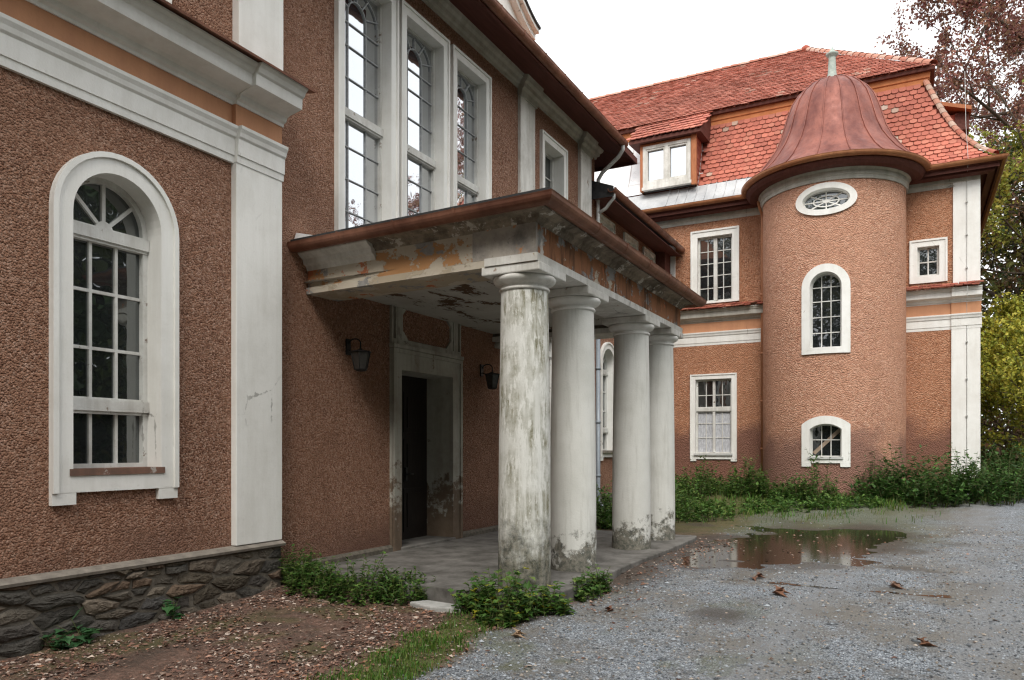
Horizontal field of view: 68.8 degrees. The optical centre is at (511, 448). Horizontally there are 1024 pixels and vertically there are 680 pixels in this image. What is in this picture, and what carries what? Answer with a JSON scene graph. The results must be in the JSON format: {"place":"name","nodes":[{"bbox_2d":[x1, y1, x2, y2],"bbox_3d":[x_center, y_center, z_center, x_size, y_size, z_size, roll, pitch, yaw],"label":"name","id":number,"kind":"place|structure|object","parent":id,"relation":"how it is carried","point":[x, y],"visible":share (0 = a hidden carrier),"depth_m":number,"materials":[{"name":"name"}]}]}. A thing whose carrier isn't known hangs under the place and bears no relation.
{"place":"outdoors","nodes":[
{"label":"outdoors","id":0,"kind":"place"},
{"bbox_2d":[0,452,1023,679],"bbox_3d":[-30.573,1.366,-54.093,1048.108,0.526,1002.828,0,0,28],"label":"ground","id":1,"kind":"structure","parent":0,"point":[986,516],"depth_m":6.63,"materials":[{"name":"grey gravel"}]},
{"bbox_2d":[39,606,102,650],"bbox_3d":[-3.560,1.476,6.085,0.374,0.322,0.519,0,0,28],"label":"wall seedling","id":2,"kind":"object","parent":1,"relation":"on","point":[85,637],"depth_m":6.05,"materials":[{"name":"green plant"}]},
{"bbox_2d":[162,596,185,619],"bbox_3d":[-3.127,1.491,6.912,0.228,0.219,0.361,0,0,-32],"label":"wall seedling","id":3,"kind":"object","parent":1,"relation":"on","point":[169,608],"depth_m":6.89,"materials":[{"name":"green plant"}]},
{"bbox_2d":[0,0,636,659],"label":"mansion wing","id":4,"kind":"structure","parent":1,"relation":"on","point":[198,412],"depth_m":7.69,"materials":[{"name":"brown paint"}]},
{"bbox_2d":[49,151,178,505],"bbox_3d":[-3.568,-1.060,6.654,0.297,3.050,1.180,0,0,28],"label":"window","id":5,"kind":"structure","parent":4,"relation":"in","point":[114,230],"depth_m":6.75,"materials":[{"name":"paint"}]},
{"bbox_2d":[345,338,371,371],"bbox_3d":[-1.926,-1.179,9.394,0.355,0.429,0.251,0,0,28],"label":"wall lantern","id":6,"kind":"object","parent":4,"relation":"attached to","point":[360,356],"depth_m":9.32,"materials":[{"name":"black metal"}]},
{"bbox_2d":[334,0,398,230],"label":"window","id":7,"kind":"structure","parent":4,"relation":"in","point":[366,32],"depth_m":10.04,"materials":[{"name":"paint"}]},
{"bbox_2d":[399,0,449,216],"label":"window","id":8,"kind":"structure","parent":4,"relation":"in","point":[424,52],"depth_m":11.17,"materials":[{"name":"paint"}]},
{"bbox_2d":[450,44,491,206],"bbox_3d":[-0.721,-4.372,12.118,0.305,3.745,1.194,0,0,28],"label":"window","id":9,"kind":"structure","parent":4,"relation":"in","point":[470,85],"depth_m":12.32,"materials":[{"name":"paint"}]},
{"bbox_2d":[480,364,499,389],"bbox_3d":[-0.353,-1.190,12.340,0.355,0.429,0.251,0,0,28],"label":"wall lantern","id":10,"kind":"object","parent":4,"relation":"attached to","point":[492,377],"depth_m":12.26,"materials":[{"name":"black metal"}]},
{"bbox_2d":[549,343,551,459],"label":"window","id":11,"kind":"structure","parent":4,"relation":"in","point":[550,344],"depth_m":15.17,"materials":[{"name":"paint"}]},
{"bbox_2d":[540,129,567,199],"bbox_3d":[0.740,-5.065,14.942,0.375,2.130,1.200,0,0,28],"label":"window","id":12,"kind":"structure","parent":4,"relation":"in","point":[553,156],"depth_m":15.28,"materials":[{"name":"paint"}]},
{"bbox_2d":[279,544,436,605],"bbox_3d":[-1.728,1.306,7.928,1.969,0.571,0.913,0,0,28],"label":"weed clump","id":13,"kind":"object","parent":1,"relation":"on","point":[303,576],"visible":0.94,"depth_m":7.79,"materials":[{"name":"green plant"}]},
{"bbox_2d":[410,600,460,612],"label":"broken slab","id":14,"kind":"structure","parent":1,"relation":"on","point":[435,606],"depth_m":7.29,"materials":[{"name":"concrete"}]},
{"bbox_2d":[287,187,706,613],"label":"portico","id":15,"kind":"structure","parent":1,"relation":"on","point":[526,278],"depth_m":8.52,"materials":[{"name":"concrete"}]},
{"bbox_2d":[0,520,1020,679],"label":"fallen leaves","id":16,"kind":"object","parent":1,"relation":"on","point":[226,660],"visible":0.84,"depth_m":6.08,"materials":[{"name":"brown plant"}]},
{"bbox_2d":[448,565,576,628],"bbox_3d":[-0.071,1.359,7.060,1.268,0.496,1.058,0,0,28],"label":"weed clump","id":17,"kind":"object","parent":1,"relation":"on","point":[481,609],"visible":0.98,"depth_m":6.97,"materials":[{"name":"green plant"}]},
{"bbox_2d":[570,564,612,602],"bbox_3d":[0.825,1.400,7.810,0.448,0.341,0.727,0,0,28],"label":"weed clump","id":18,"kind":"object","parent":1,"relation":"on","point":[599,584],"visible":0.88,"depth_m":7.80,"materials":[{"name":"green plant"}]},
{"bbox_2d":[592,181,684,505],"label":"linking wing","id":19,"kind":"structure","parent":1,"relation":"on","point":[626,219],"depth_m":18.34,"materials":[{"name":"paint"}]},
{"bbox_2d":[600,342,613,460],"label":"window","id":20,"kind":"structure","parent":19,"relation":"in","point":[607,349],"depth_m":18.35,"materials":[{"name":"paint"}]},
{"bbox_2d":[600,214,614,233],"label":"window","id":21,"kind":"structure","parent":19,"relation":"in","point":[605,221],"depth_m":17.98,"materials":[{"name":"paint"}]},
{"bbox_2d":[623,232,637,249],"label":"window","id":22,"kind":"structure","parent":19,"relation":"in","point":[627,238],"depth_m":19.46,"materials":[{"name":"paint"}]},
{"bbox_2d":[643,246,654,262],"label":"window","id":23,"kind":"structure","parent":19,"relation":"in","point":[646,252],"depth_m":20.82,"materials":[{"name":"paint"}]},
{"bbox_2d":[596,467,713,529],"bbox_3d":[3.109,0.837,16.179,2.815,1.396,7.128,0,0,28],"label":"nettle patch","id":24,"kind":"object","parent":1,"relation":"on","point":[603,518],"visible":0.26,"depth_m":15.41,"materials":[{"name":"green plant"}]},
{"bbox_2d":[390,521,1023,679],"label":"gravel stones","id":25,"kind":"object","parent":1,"relation":"on","point":[975,661],"visible":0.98,"depth_m":6.34,"materials":[{"name":"grey gravel"}]},
{"bbox_2d":[511,628,526,638],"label":"dry leaf","id":26,"kind":"object","parent":25,"relation":"on","point":[517,633],"visible":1,"depth_m":6.29,"materials":[{"name":"beige plant"}]},
{"bbox_2d":[772,585,790,597],"bbox_3d":[2.777,1.465,7.709,0.201,0.081,0.270,0,0,28],"label":"dry leaf","id":27,"kind":"object","parent":25,"relation":"on","point":[781,591],"visible":1,"depth_m":7.69,"materials":[{"name":"brown plant"}]},
{"bbox_2d":[888,580,905,589],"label":"dry leaf","id":28,"kind":"object","parent":25,"relation":"on","point":[895,584],"visible":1,"depth_m":7.91,"materials":[{"name":"brown plant"}]},
{"bbox_2d":[916,637,937,646],"bbox_3d":[3.287,1.533,5.957,0.138,0.063,0.157,0,0,-14],"label":"dry leaf","id":29,"kind":"object","parent":25,"relation":"on","point":[924,642],"visible":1,"depth_m":5.94,"materials":[{"name":"brown plant"}]},
{"bbox_2d":[750,572,764,580],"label":"dry leaf","id":30,"kind":"object","parent":1,"relation":"on","point":[759,574],"visible":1,"depth_m":8.48,"materials":[{"name":"brown plant"}]},
{"bbox_2d":[675,449,842,501],"bbox_3d":[5.713,0.613,18.807,2.343,1.299,5.060,0,0,-25],"label":"nettle patch","id":31,"kind":"object","parent":1,"relation":"on","point":[760,483],"visible":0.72,"depth_m":18.10,"materials":[{"name":"green plant"}]},
{"bbox_2d":[676,491,885,521],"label":"herbs","id":32,"kind":"object","parent":1,"relation":"on","point":[787,504],"visible":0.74,"depth_m":16.24,"materials":[{"name":"green plant"}]},
{"bbox_2d":[589,45,1008,486],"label":"corner wing","id":33,"kind":"structure","parent":1,"relation":"on","point":[702,146],"depth_m":20.80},
{"bbox_2d":[669,245,675,277],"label":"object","id":34,"kind":"structure","parent":33,"relation":"in","point":[672,259],"depth_m":21.61,"materials":[{"name":"paint"}]},
{"bbox_2d":[690,373,736,460],"bbox_3d":[5.699,-0.882,21.136,1.300,2.465,0.240,0,0,28],"label":"window","id":35,"kind":"structure","parent":33,"relation":"in","point":[713,397],"depth_m":21.18,"materials":[{"name":"paint"}]},
{"bbox_2d":[691,225,738,303],"bbox_3d":[5.741,-5.150,21.130,1.350,2.080,0.212,0,0,28],"label":"window","id":36,"kind":"structure","parent":33,"relation":"in","point":[714,252],"depth_m":21.16,"materials":[{"name":"paint"}]},
{"bbox_2d":[909,237,947,284],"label":"window","id":37,"kind":"structure","parent":33,"relation":"in","point":[928,258],"depth_m":18.67,"materials":[{"name":"paint"}]},
{"bbox_2d":[680,525,960,598],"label":"puddle water","id":38,"kind":"structure","parent":1,"relation":"on","point":[827,547],"depth_m":11.12,"materials":[{"name":"brown liquid"}]},
{"bbox_2d":[741,41,930,498],"bbox_3d":[8.281,-4.550,19.359,4.512,12.100,4.468,0,0,28],"label":"round turret","id":39,"kind":"object","parent":1,"relation":"on","point":[834,308],"visible":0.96,"depth_m":17.99,"materials":[{"name":"paint"}]},
{"bbox_2d":[795,182,856,215],"bbox_3d":[7.554,-5.970,17.996,1.378,0.770,0.355,0,0,28],"label":"oval window","id":40,"kind":"structure","parent":39,"relation":"in","point":[826,198],"depth_m":17.96,"materials":[{"name":"paint"}]},
{"bbox_2d":[802,263,850,354],"bbox_3d":[7.541,-3.350,17.972,1.087,2.140,0.291,0,0,28],"label":"window","id":41,"kind":"structure","parent":39,"relation":"in","point":[826,288],"depth_m":18.03,"materials":[{"name":"paint"}]},
{"bbox_2d":[802,416,850,466],"bbox_3d":[7.534,-0.180,17.959,1.087,1.220,0.321,0,0,28],"label":"window","id":42,"kind":"structure","parent":39,"relation":"in","point":[820,434],"depth_m":18.00,"materials":[{"name":"paint"}]},
{"bbox_2d":[863,455,891,498],"bbox_3d":[8.460,0.613,17.332,0.649,1.172,0.642,0,0,28],"label":"bramble sprig","id":43,"kind":"object","parent":1,"relation":"on","point":[890,465],"visible":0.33,"depth_m":17.39,"materials":[{"name":"green plant"}]},
{"bbox_2d":[842,439,1023,507],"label":"bramble thicket","id":44,"kind":"object","parent":1,"relation":"on","point":[957,487],"visible":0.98,"depth_m":16.22,"materials":[{"name":"green plant"}]},
{"bbox_2d":[874,0,1023,450],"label":"copper beech","id":45,"kind":"object","parent":1,"relation":"on","point":[1011,34],"visible":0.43,"depth_m":30.29,"materials":[{"name":"brown plant"}]},
{"bbox_2d":[968,80,1023,302],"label":"ash tree","id":46,"kind":"object","parent":1,"relation":"on","point":[1006,186],"visible":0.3,"depth_m":26.79,"materials":[{"name":"green plant"}]},
{"bbox_2d":[980,129,1023,444],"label":"spruce tree","id":47,"kind":"object","parent":1,"relation":"on","point":[1019,214],"visible":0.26,"depth_m":27.05,"materials":[{"name":"green plant"}]},
{"bbox_2d":[980,226,1023,470],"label":"wood","id":48,"kind":"object","parent":1,"relation":"on","point":[992,281],"visible":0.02,"depth_m":28.85,"materials":[{"name":"green plant"}]},
{"bbox_2d":[980,289,1023,458],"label":"golden shrub","id":49,"kind":"object","parent":1,"relation":"on","point":[998,353],"visible":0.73,"depth_m":21.34,"materials":[{"name":"yellow plant"}]},
{"bbox_2d":[980,430,1023,489],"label":"nettle patch","id":50,"kind":"object","parent":1,"relation":"on","point":[994,460],"visible":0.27,"depth_m":18.20,"materials":[{"name":"green plant"}]},
{"bbox_2d":[24,480,1023,679],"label":"grass","id":51,"kind":"structure","parent":0,"point":[427,639],"depth_m":6.18,"materials":[{"name":"green plant"}]},
{"bbox_2d":[527,0,1023,450],"label":"sky","id":52,"kind":"structure","parent":0,"point":[604,47],"materials":[{"name":"white"}]}
]}

